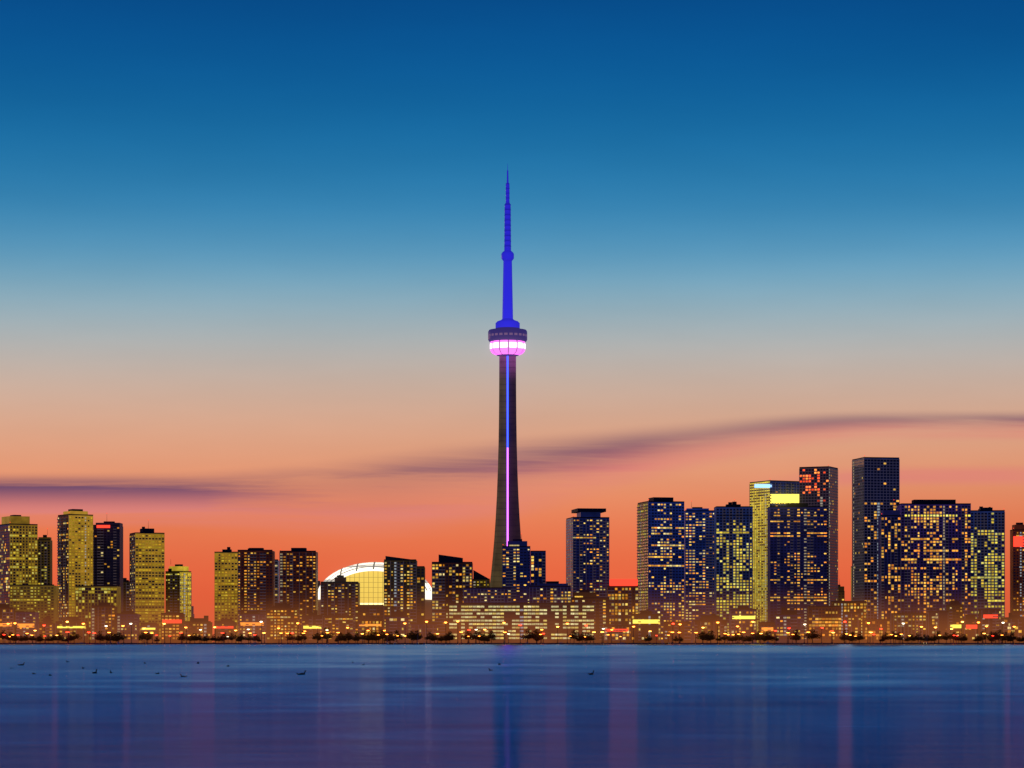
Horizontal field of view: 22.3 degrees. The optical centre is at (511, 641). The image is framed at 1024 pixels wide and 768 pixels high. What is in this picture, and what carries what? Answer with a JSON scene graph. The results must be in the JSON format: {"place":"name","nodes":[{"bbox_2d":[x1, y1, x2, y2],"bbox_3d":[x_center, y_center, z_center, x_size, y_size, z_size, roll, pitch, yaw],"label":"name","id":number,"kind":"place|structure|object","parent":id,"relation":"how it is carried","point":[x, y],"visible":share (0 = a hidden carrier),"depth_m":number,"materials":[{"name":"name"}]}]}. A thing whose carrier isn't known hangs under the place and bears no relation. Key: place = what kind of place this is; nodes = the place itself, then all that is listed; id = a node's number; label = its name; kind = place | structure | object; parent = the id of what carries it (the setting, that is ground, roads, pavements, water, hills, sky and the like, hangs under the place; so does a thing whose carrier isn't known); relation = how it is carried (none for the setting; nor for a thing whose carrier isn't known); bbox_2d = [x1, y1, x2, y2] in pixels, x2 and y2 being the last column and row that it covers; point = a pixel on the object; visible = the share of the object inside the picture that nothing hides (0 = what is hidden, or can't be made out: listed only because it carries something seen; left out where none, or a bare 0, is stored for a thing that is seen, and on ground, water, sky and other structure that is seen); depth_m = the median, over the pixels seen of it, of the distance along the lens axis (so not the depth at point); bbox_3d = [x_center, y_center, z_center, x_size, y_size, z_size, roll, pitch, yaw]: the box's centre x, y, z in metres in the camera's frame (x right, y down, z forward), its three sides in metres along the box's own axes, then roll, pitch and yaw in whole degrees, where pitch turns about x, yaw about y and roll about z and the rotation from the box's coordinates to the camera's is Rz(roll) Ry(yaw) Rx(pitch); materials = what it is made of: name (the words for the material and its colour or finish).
{"place":"outdoors","nodes":[
{"label":"outdoors","id":0,"kind":"place"},
{"bbox_2d":[0,644,1023,767],"bbox_3d":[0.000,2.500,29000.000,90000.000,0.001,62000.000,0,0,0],"label":"lake water","id":1,"kind":"structure","parent":0,"point":[688,706],"depth_m":100.66,"materials":[{"name":"blue liquid"}]},
{"bbox_2d":[0,642,1023,643],"bbox_3d":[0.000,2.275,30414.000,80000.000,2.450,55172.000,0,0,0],"label":"ground","id":2,"kind":"structure","parent":0,"point":[513,643],"depth_m":2828.00,"materials":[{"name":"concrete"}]},
{"bbox_2d":[0,603,14,642],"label":"building","id":3,"kind":"structure","parent":2,"relation":"on","point":[7,613],"depth_m":2859.16,"materials":[{"name":"brown"}]},
{"bbox_2d":[0,515,37,603],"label":"building","id":4,"kind":"structure","parent":2,"relation":"on","point":[18,549],"depth_m":3065.27,"materials":[{"name":"gold metal"}]},
{"bbox_2d":[16,611,38,642],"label":"building","id":5,"kind":"structure","parent":2,"relation":"on","point":[27,621],"depth_m":2861.51,"materials":[{"name":"brown"}]},
{"bbox_2d":[10,584,58,642],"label":"building","id":6,"kind":"structure","parent":2,"relation":"on","point":[42,600],"depth_m":2930.00,"materials":[{"name":"yellow"}]},
{"bbox_2d":[38,528,51,583],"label":"building","id":7,"kind":"structure","parent":2,"relation":"on","point":[44,559],"depth_m":3125.00,"materials":[{"name":"black"}]},
{"bbox_2d":[39,616,54,642],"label":"building","id":8,"kind":"structure","parent":2,"relation":"on","point":[48,628],"depth_m":2858.99,"materials":[{"name":"brown"}]},
{"bbox_2d":[53,632,62,642],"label":"tree","id":9,"kind":"object","parent":2,"relation":"on","point":[59,637],"visible":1,"depth_m":2844.10,"materials":[{"name":"brown plant"}]},
{"bbox_2d":[55,616,88,642],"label":"building","id":10,"kind":"structure","parent":2,"relation":"on","point":[74,624],"depth_m":2859.17,"materials":[{"name":"brown"}]},
{"bbox_2d":[57,509,92,620],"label":"building","id":11,"kind":"structure","parent":2,"relation":"on","point":[75,547],"depth_m":3053.90,"materials":[{"name":"yellow"}]},
{"bbox_2d":[70,631,81,642],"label":"tree","id":12,"kind":"object","parent":2,"relation":"on","point":[75,635],"visible":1,"depth_m":2848.61,"materials":[{"name":"brown plant"}]},
{"bbox_2d":[75,585,120,642],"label":"building","id":13,"kind":"structure","parent":2,"relation":"on","point":[87,597],"depth_m":2930.00,"materials":[{"name":"brown"}]},
{"bbox_2d":[91,602,116,642],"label":"building","id":14,"kind":"structure","parent":2,"relation":"on","point":[103,614],"depth_m":2858.58,"materials":[{"name":"brown"}]},
{"bbox_2d":[93,521,122,611],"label":"building","id":15,"kind":"structure","parent":2,"relation":"on","point":[107,552],"depth_m":3110.00,"materials":[{"name":"black"}]},
{"bbox_2d":[105,631,115,641],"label":"tree","id":16,"kind":"object","parent":2,"relation":"on","point":[108,636],"visible":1,"depth_m":2836.20,"materials":[{"name":"brown plant"}]},
{"bbox_2d":[115,632,126,639],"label":"tree","id":17,"kind":"object","parent":2,"relation":"on","point":[119,637],"visible":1,"depth_m":2845.00,"materials":[{"name":"brown plant"}]},
{"bbox_2d":[123,578,128,610],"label":"building","id":18,"kind":"structure","parent":2,"relation":"on","point":[125,594],"depth_m":3260.14,"materials":[{"name":"brown"}]},
{"bbox_2d":[117,610,139,642],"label":"building","id":19,"kind":"structure","parent":2,"relation":"on","point":[125,618],"depth_m":2861.47,"materials":[{"name":"brown"}]},
{"bbox_2d":[141,631,151,642],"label":"tree","id":20,"kind":"object","parent":2,"relation":"on","point":[149,636],"visible":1,"depth_m":2836.00,"materials":[{"name":"brown plant"}]},
{"bbox_2d":[129,527,164,642],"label":"building","id":21,"kind":"structure","parent":2,"relation":"on","point":[147,574],"depth_m":3051.27,"materials":[{"name":"yellow"}]},
{"bbox_2d":[140,622,158,642],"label":"building","id":22,"kind":"structure","parent":2,"relation":"on","point":[152,627],"depth_m":2860.81,"materials":[{"name":"brown"}]},
{"bbox_2d":[161,613,184,642],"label":"building","id":23,"kind":"structure","parent":2,"relation":"on","point":[173,627],"depth_m":2859.61,"materials":[{"name":"brown"}]},
{"bbox_2d":[165,564,191,620],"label":"building","id":24,"kind":"structure","parent":2,"relation":"on","point":[178,588],"depth_m":3092.49,"materials":[{"name":"yellow"}]},
{"bbox_2d":[185,616,211,642],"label":"building","id":25,"kind":"structure","parent":2,"relation":"on","point":[195,625],"depth_m":2860.08,"materials":[{"name":"brown"}]},
{"bbox_2d":[214,617,235,642],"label":"building","id":26,"kind":"structure","parent":2,"relation":"on","point":[228,626],"depth_m":2859.30,"materials":[{"name":"brown"}]},
{"bbox_2d":[214,547,237,642],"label":"building","id":27,"kind":"structure","parent":2,"relation":"on","point":[225,583],"depth_m":3060.00,"materials":[{"name":"yellow"}]},
{"bbox_2d":[239,605,266,642],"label":"building","id":28,"kind":"structure","parent":2,"relation":"on","point":[250,621],"depth_m":2860.78,"materials":[{"name":"brown"}]},
{"bbox_2d":[238,548,274,642],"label":"building","id":29,"kind":"structure","parent":2,"relation":"on","point":[256,577],"depth_m":3000.00,"materials":[{"name":"black"}]},
{"bbox_2d":[275,559,278,602],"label":"building","id":30,"kind":"structure","parent":2,"relation":"on","point":[276,580],"depth_m":3042.00,"materials":[{"name":"black"}]},
{"bbox_2d":[267,603,297,642],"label":"building","id":31,"kind":"structure","parent":2,"relation":"on","point":[283,617],"depth_m":2859.40,"materials":[{"name":"brown"}]},
{"bbox_2d":[279,548,317,642],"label":"building","id":32,"kind":"structure","parent":2,"relation":"on","point":[298,578],"depth_m":3000.00,"materials":[{"name":"black"}]},
{"bbox_2d":[297,630,306,642],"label":"tree","id":33,"kind":"object","parent":2,"relation":"on","point":[300,637],"visible":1,"depth_m":2837.30,"materials":[{"name":"brown plant"}]},
{"bbox_2d":[302,610,323,642],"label":"building","id":34,"kind":"structure","parent":2,"relation":"on","point":[311,621],"depth_m":2861.11,"materials":[{"name":"brown"}]},
{"bbox_2d":[312,633,322,640],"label":"tree","id":35,"kind":"object","parent":2,"relation":"on","point":[316,637],"visible":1,"depth_m":2847.56,"materials":[{"name":"brown plant"}]},
{"bbox_2d":[320,627,333,642],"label":"tree","id":36,"kind":"object","parent":2,"relation":"on","point":[327,636],"visible":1,"depth_m":2847.95,"materials":[{"name":"brown plant"}]},
{"bbox_2d":[325,615,353,642],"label":"building","id":37,"kind":"structure","parent":2,"relation":"on","point":[337,623],"depth_m":2858.05,"materials":[{"name":"brown"}]},
{"bbox_2d":[320,575,359,642],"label":"building","id":38,"kind":"structure","parent":2,"relation":"on","point":[340,595],"depth_m":2925.00,"materials":[{"name":"black"}]},
{"bbox_2d":[342,632,353,640],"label":"tree","id":39,"kind":"object","parent":2,"relation":"on","point":[346,636],"visible":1,"depth_m":2838.89,"materials":[{"name":"brown plant"}]},
{"bbox_2d":[358,616,382,642],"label":"building","id":40,"kind":"structure","parent":2,"relation":"on","point":[371,623],"depth_m":2860.01,"materials":[{"name":"brown"}]},
{"bbox_2d":[359,605,383,642],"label":"building","id":41,"kind":"structure","parent":2,"relation":"on","point":[377,611],"depth_m":2930.00,"materials":[{"name":"brown"}]},
{"bbox_2d":[318,562,431,618],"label":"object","id":42,"kind":"structure","parent":2,"relation":"on","point":[369,577],"depth_m":3080.01,"materials":[{"name":"white concrete"}]},
{"bbox_2d":[376,629,388,642],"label":"tree","id":43,"kind":"object","parent":2,"relation":"on","point":[384,635],"visible":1,"depth_m":2837.92,"materials":[{"name":"brown plant"}]},
{"bbox_2d":[386,609,408,642],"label":"building","id":44,"kind":"structure","parent":2,"relation":"on","point":[396,620],"depth_m":2861.58,"materials":[{"name":"brown"}]},
{"bbox_2d":[392,630,403,642],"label":"tree","id":45,"kind":"object","parent":2,"relation":"on","point":[396,637],"visible":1,"depth_m":2842.71,"materials":[{"name":"brown plant"}]},
{"bbox_2d":[384,556,416,642],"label":"building","id":46,"kind":"structure","parent":2,"relation":"on","point":[400,584],"depth_m":2929.92,"materials":[{"name":"black"}]},
{"bbox_2d":[406,631,415,639],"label":"tree","id":47,"kind":"object","parent":2,"relation":"on","point":[410,635],"visible":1,"depth_m":2838.84,"materials":[{"name":"brown plant"}]},
{"bbox_2d":[412,630,422,640],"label":"tree","id":48,"kind":"object","parent":2,"relation":"on","point":[418,636],"visible":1,"depth_m":2837.38,"materials":[{"name":"brown plant"}]},
{"bbox_2d":[417,566,424,618],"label":"building","id":49,"kind":"structure","parent":2,"relation":"on","point":[420,592],"depth_m":2934.00,"materials":[{"name":"black"}]},
{"bbox_2d":[411,619,436,642],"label":"building","id":50,"kind":"structure","parent":2,"relation":"on","point":[422,626],"depth_m":2861.70,"materials":[{"name":"brown"}]},
{"bbox_2d":[443,631,455,639],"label":"tree","id":51,"kind":"object","parent":2,"relation":"on","point":[449,635],"visible":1,"depth_m":2839.59,"materials":[{"name":"brown plant"}]},
{"bbox_2d":[432,555,472,642],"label":"building","id":52,"kind":"structure","parent":2,"relation":"on","point":[452,577],"depth_m":2930.00,"materials":[{"name":"black"}]},
{"bbox_2d":[462,630,473,642],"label":"tree","id":53,"kind":"object","parent":2,"relation":"on","point":[468,633],"visible":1,"depth_m":2846.06,"materials":[{"name":"brown plant"}]},
{"bbox_2d":[473,631,484,639],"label":"tree","id":54,"kind":"object","parent":2,"relation":"on","point":[479,633],"visible":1,"depth_m":2838.31,"materials":[{"name":"brown plant"}]},
{"bbox_2d":[473,570,489,586],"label":"building","id":55,"kind":"structure","parent":2,"relation":"on","point":[479,580],"depth_m":3060.00,"materials":[{"name":"black"}]},
{"bbox_2d":[463,587,510,602],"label":"building","id":56,"kind":"structure","parent":2,"relation":"on","point":[486,594],"depth_m":2889.92,"materials":[{"name":"blue"}]},
{"bbox_2d":[486,631,496,642],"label":"tree","id":57,"kind":"object","parent":2,"relation":"on","point":[492,635],"visible":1,"depth_m":2841.76,"materials":[{"name":"brown plant"}]},
{"bbox_2d":[488,165,526,586],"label":"observation tower","id":58,"kind":"structure","parent":2,"relation":"on","point":[507,337],"depth_m":2992.91,"materials":[{"name":"grey"}]},
{"bbox_2d":[502,533,529,602],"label":"building","id":59,"kind":"structure","parent":2,"relation":"on","point":[516,565],"depth_m":2926.00,"materials":[{"name":"blue"}]},
{"bbox_2d":[449,603,593,642],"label":"office building","id":60,"kind":"structure","parent":2,"relation":"on","point":[547,618],"depth_m":2856.00,"materials":[{"name":"brown"}]},
{"bbox_2d":[520,628,534,642],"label":"tree","id":61,"kind":"object","parent":2,"relation":"on","point":[527,636],"visible":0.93,"depth_m":2848.87,"materials":[{"name":"brown plant"}]},
{"bbox_2d":[529,629,542,642],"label":"tree","id":62,"kind":"object","parent":2,"relation":"on","point":[536,631],"visible":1,"depth_m":2847.62,"materials":[{"name":"brown plant"}]},
{"bbox_2d":[530,551,545,585],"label":"building","id":63,"kind":"structure","parent":2,"relation":"on","point":[537,567],"depth_m":2928.00,"materials":[{"name":"blue"}]},
{"bbox_2d":[529,581,570,602],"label":"building","id":64,"kind":"structure","parent":2,"relation":"on","point":[552,592],"depth_m":2890.00,"materials":[{"name":"blue"}]},
{"bbox_2d":[568,630,579,639],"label":"tree","id":65,"kind":"object","parent":2,"relation":"on","point":[573,636],"visible":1,"depth_m":2841.05,"materials":[{"name":"brown plant"}]},
{"bbox_2d":[566,508,608,596],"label":"building","id":66,"kind":"structure","parent":2,"relation":"on","point":[587,548],"depth_m":3003.78,"materials":[{"name":"blue"}]},
{"bbox_2d":[571,590,609,642],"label":"building","id":67,"kind":"structure","parent":2,"relation":"on","point":[601,611],"depth_m":2886.00,"materials":[{"name":"brown"}]},
{"bbox_2d":[603,625,629,642],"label":"building","id":68,"kind":"structure","parent":2,"relation":"on","point":[623,631],"depth_m":2860.41,"materials":[{"name":"brown"}]},
{"bbox_2d":[607,579,638,642],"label":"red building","id":69,"kind":"structure","parent":2,"relation":"on","point":[623,594],"depth_m":2934.92,"materials":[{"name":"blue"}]},
{"bbox_2d":[631,609,660,642],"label":"building","id":70,"kind":"structure","parent":2,"relation":"on","point":[644,623],"depth_m":2858.07,"materials":[{"name":"brown"}]},
{"bbox_2d":[637,497,683,642],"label":"building","id":71,"kind":"structure","parent":2,"relation":"on","point":[660,549],"depth_m":3005.90,"materials":[{"name":"blue glass"}]},
{"bbox_2d":[663,621,690,642],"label":"building","id":72,"kind":"structure","parent":2,"relation":"on","point":[684,628],"depth_m":2859.84,"materials":[{"name":"brown"}]},
{"bbox_2d":[684,501,713,642],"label":"building","id":73,"kind":"structure","parent":2,"relation":"on","point":[698,562],"depth_m":3040.00,"materials":[{"name":"blue glass"}]},
{"bbox_2d":[696,631,710,639],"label":"tree","id":74,"kind":"object","parent":2,"relation":"on","point":[701,636],"visible":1,"depth_m":2835.51,"materials":[{"name":"brown plant"}]},
{"bbox_2d":[693,605,726,642],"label":"building","id":75,"kind":"structure","parent":2,"relation":"on","point":[708,622],"depth_m":2861.32,"materials":[{"name":"brown"}]},
{"bbox_2d":[719,632,729,640],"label":"tree","id":76,"kind":"object","parent":2,"relation":"on","point":[726,637],"visible":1,"depth_m":2835.14,"materials":[{"name":"brown plant"}]},
{"bbox_2d":[714,499,752,642],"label":"building","id":77,"kind":"structure","parent":2,"relation":"on","point":[733,555],"depth_m":3000.00,"materials":[{"name":"blue"}]},
{"bbox_2d":[729,605,756,642],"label":"building","id":78,"kind":"structure","parent":2,"relation":"on","point":[743,617],"depth_m":2859.50,"materials":[{"name":"brown"}]},
{"bbox_2d":[753,631,766,639],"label":"tree","id":79,"kind":"object","parent":2,"relation":"on","point":[756,636],"visible":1,"depth_m":2836.90,"materials":[{"name":"brown plant"}]},
{"bbox_2d":[759,622,774,642],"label":"building","id":80,"kind":"structure","parent":2,"relation":"on","point":[766,626],"depth_m":2861.97,"materials":[{"name":"brown"}]},
{"bbox_2d":[764,631,773,640],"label":"tree","id":81,"kind":"object","parent":2,"relation":"on","point":[769,636],"visible":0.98,"depth_m":2843.76,"materials":[{"name":"brown plant"}]},
{"bbox_2d":[749,480,798,642],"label":"building","id":82,"kind":"structure","parent":2,"relation":"on","point":[764,496],"depth_m":3114.72,"materials":[{"name":"yellow"}]},
{"bbox_2d":[775,607,803,642],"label":"building","id":83,"kind":"structure","parent":2,"relation":"on","point":[785,619],"depth_m":2858.84,"materials":[{"name":"brown"}]},
{"bbox_2d":[789,629,800,642],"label":"tree","id":84,"kind":"object","parent":2,"relation":"on","point":[796,630],"visible":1,"depth_m":2847.97,"materials":[{"name":"brown plant"}]},
{"bbox_2d":[767,503,826,642],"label":"building","id":85,"kind":"structure","parent":2,"relation":"on","point":[797,556],"depth_m":2940.00,"materials":[{"name":"blue"}]},
{"bbox_2d":[805,628,821,642],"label":"tree","id":86,"kind":"object","parent":2,"relation":"on","point":[813,635],"visible":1,"depth_m":2847.24,"materials":[{"name":"brown plant"}]},
{"bbox_2d":[799,466,837,605],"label":"building","id":87,"kind":"structure","parent":2,"relation":"on","point":[818,485],"depth_m":3069.28,"materials":[{"name":"black"}]},
{"bbox_2d":[807,606,841,642],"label":"building","id":88,"kind":"structure","parent":2,"relation":"on","point":[828,619],"depth_m":2858.08,"materials":[{"name":"brown"}]},
{"bbox_2d":[838,579,844,600],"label":"building","id":89,"kind":"structure","parent":2,"relation":"on","point":[841,594],"depth_m":3260.58,"materials":[{"name":"black"}]},
{"bbox_2d":[831,601,866,642],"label":"building","id":90,"kind":"structure","parent":2,"relation":"on","point":[854,606],"depth_m":2895.00,"materials":[{"name":"brown"}]},
{"bbox_2d":[842,612,860,642],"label":"building","id":91,"kind":"structure","parent":2,"relation":"on","point":[852,622],"depth_m":2858.94,"materials":[{"name":"brown"}]},
{"bbox_2d":[852,455,899,618],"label":"building","id":92,"kind":"structure","parent":2,"relation":"on","point":[875,486],"depth_m":3003.89,"materials":[{"name":"blue"}]},
{"bbox_2d":[862,619,889,642],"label":"building","id":93,"kind":"structure","parent":2,"relation":"on","point":[874,626],"depth_m":2859.34,"materials":[{"name":"brown"}]},
{"bbox_2d":[878,508,900,633],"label":"building","id":94,"kind":"structure","parent":2,"relation":"on","point":[889,561],"depth_m":2940.00,"materials":[{"name":"blue"}]},
{"bbox_2d":[887,631,901,642],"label":"tree","id":95,"kind":"object","parent":2,"relation":"on","point":[894,636],"visible":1,"depth_m":2836.17,"materials":[{"name":"brown plant"}]},
{"bbox_2d":[891,613,925,642],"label":"building","id":96,"kind":"structure","parent":2,"relation":"on","point":[913,622],"depth_m":2860.21,"materials":[{"name":"brown"}]},
{"bbox_2d":[897,500,970,632],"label":"building","id":97,"kind":"structure","parent":2,"relation":"on","point":[935,555],"depth_m":2965.00,"materials":[{"name":"blue glass"}]},
{"bbox_2d":[926,611,947,642],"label":"building","id":98,"kind":"structure","parent":2,"relation":"on","point":[938,620],"depth_m":2861.78,"materials":[{"name":"brown"}]},
{"bbox_2d":[946,601,962,642],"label":"building","id":99,"kind":"structure","parent":2,"relation":"on","point":[954,609],"depth_m":2860.59,"materials":[{"name":"brown"}]},
{"bbox_2d":[963,608,978,642],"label":"building","id":100,"kind":"structure","parent":2,"relation":"on","point":[970,626],"depth_m":2859.99,"materials":[{"name":"brown"}]},
{"bbox_2d":[977,631,988,642],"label":"tree","id":101,"kind":"object","parent":2,"relation":"on","point":[983,637],"visible":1,"depth_m":2838.66,"materials":[{"name":"brown plant"}]},
{"bbox_2d":[971,506,1004,642],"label":"building","id":102,"kind":"structure","parent":2,"relation":"on","point":[987,557],"depth_m":3006.86,"materials":[{"name":"concrete"},{"name":"glass"}]},
{"bbox_2d":[979,609,998,642],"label":"building","id":103,"kind":"structure","parent":2,"relation":"on","point":[989,618],"depth_m":2859.54,"materials":[{"name":"brown"}]},
{"bbox_2d":[1001,613,1023,642],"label":"building","id":104,"kind":"structure","parent":2,"relation":"on","point":[1010,622],"depth_m":2861.70,"materials":[{"name":"brown"}]},
{"bbox_2d":[1010,523,1023,616],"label":"building","id":105,"kind":"structure","parent":2,"relation":"on","point":[1017,569],"depth_m":3050.00,"materials":[{"name":"black"}]},
{"bbox_2d":[0,0,1023,641],"label":"sky","id":106,"kind":"structure","parent":0,"point":[251,263],"materials":[{"name":"blue"}]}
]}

